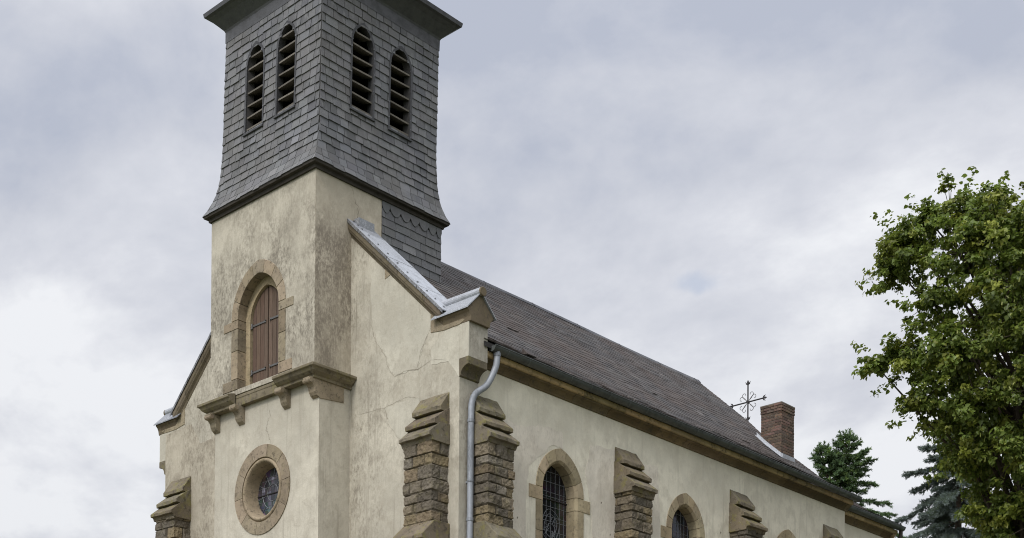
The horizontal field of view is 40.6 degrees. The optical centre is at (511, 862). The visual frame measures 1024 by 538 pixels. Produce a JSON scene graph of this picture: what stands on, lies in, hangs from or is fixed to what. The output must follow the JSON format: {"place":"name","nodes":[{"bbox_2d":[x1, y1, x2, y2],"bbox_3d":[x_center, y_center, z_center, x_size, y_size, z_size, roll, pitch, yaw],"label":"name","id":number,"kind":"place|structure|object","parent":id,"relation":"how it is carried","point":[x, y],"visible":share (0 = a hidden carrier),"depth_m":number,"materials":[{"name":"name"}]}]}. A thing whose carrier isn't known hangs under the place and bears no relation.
{"place":"outdoors","nodes":[
{"label":"outdoors","id":0,"kind":"place"},
{"bbox_2d":[0,0,1023,537],"label":"sky","id":1,"kind":"structure","parent":0,"point":[695,187],"materials":[{"name":"grey"}]},
{"bbox_3d":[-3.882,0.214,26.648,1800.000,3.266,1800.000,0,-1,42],"label":"ground","id":2,"kind":"structure","parent":0,"visible":0},
{"bbox_2d":[150,0,905,537],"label":"church","id":3,"kind":"structure","parent":2,"relation":"on","point":[368,362],"depth_m":27.88,"materials":[{"name":"paint"}]},
{"bbox_2d":[242,41,264,136],"bbox_3d":[-5.127,-15.855,28.433,0.679,1.855,0.509,0,-1,42],"label":"louvre window","id":4,"kind":"structure","parent":3,"relation":"in","point":[259,81],"depth_m":28.44,"materials":[{"name":"grey wood"}]},
{"bbox_2d":[223,259,293,394],"bbox_3d":[-5.010,-10.934,28.094,2.300,2.470,0.414,0,-1,42],"label":"shutter window","id":5,"kind":"structure","parent":3,"relation":"in","point":[263,274],"depth_m":28.38,"materials":[{"name":"stone"}]},
{"bbox_2d":[235,444,289,534],"bbox_3d":[-4.964,-7.538,28.097,1.809,1.810,0.330,0,-1,42],"label":"rose window","id":6,"kind":"structure","parent":3,"relation":"in","point":[262,489],"depth_m":28.21,"materials":[{"name":"stone"}]},
{"bbox_2d":[273,20,296,118],"bbox_3d":[-4.372,-15.855,27.743,0.674,1.855,0.509,0,-1,42],"label":"louvre window","id":7,"kind":"structure","parent":3,"relation":"in","point":[286,54],"depth_m":27.78,"materials":[{"name":"grey wood"}]},
{"bbox_2d":[349,23,375,121],"bbox_3d":[-3.144,-15.847,27.796,0.488,1.855,0.668,0,-1,42],"label":"louvre window","id":8,"kind":"structure","parent":3,"relation":"in","point":[363,64],"depth_m":27.86,"materials":[{"name":"grey wood"}]},
{"bbox_2d":[388,46,412,141],"bbox_3d":[-2.453,-15.837,28.552,0.488,1.855,0.668,0,-1,42],"label":"louvre window","id":9,"kind":"structure","parent":3,"relation":"in","point":[396,75],"depth_m":28.60,"materials":[{"name":"grey wood"}]},
{"bbox_2d":[529,448,589,537],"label":"window","id":10,"kind":"structure","parent":3,"relation":"in","point":[559,508],"depth_m":27.69,"materials":[{"name":"stone"}]},
{"bbox_2d":[661,493,704,537],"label":"window","id":11,"kind":"structure","parent":3,"relation":"in","point":[684,515],"depth_m":30.79,"materials":[{"name":"stone"}]},
{"bbox_2d":[777,529,795,537],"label":"window","id":12,"kind":"structure","parent":3,"relation":"in","point":[787,533],"depth_m":33.67,"materials":[{"name":"stone"}]},
{"bbox_2d":[807,428,906,537],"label":"spruce tree","id":13,"kind":"object","parent":2,"relation":"on","point":[839,458],"visible":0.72,"depth_m":51.63,"materials":[{"name":"green plant"}]},
{"bbox_2d":[850,166,1023,537],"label":"lime tree","id":14,"kind":"object","parent":2,"relation":"on","point":[981,223],"visible":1,"depth_m":27.77,"materials":[{"name":"green plant"}]},
{"bbox_2d":[893,396,992,537],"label":"spruce tree","id":15,"kind":"object","parent":2,"relation":"on","point":[946,502],"visible":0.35,"depth_m":44.88,"materials":[{"name":"green plant"}]}
]}

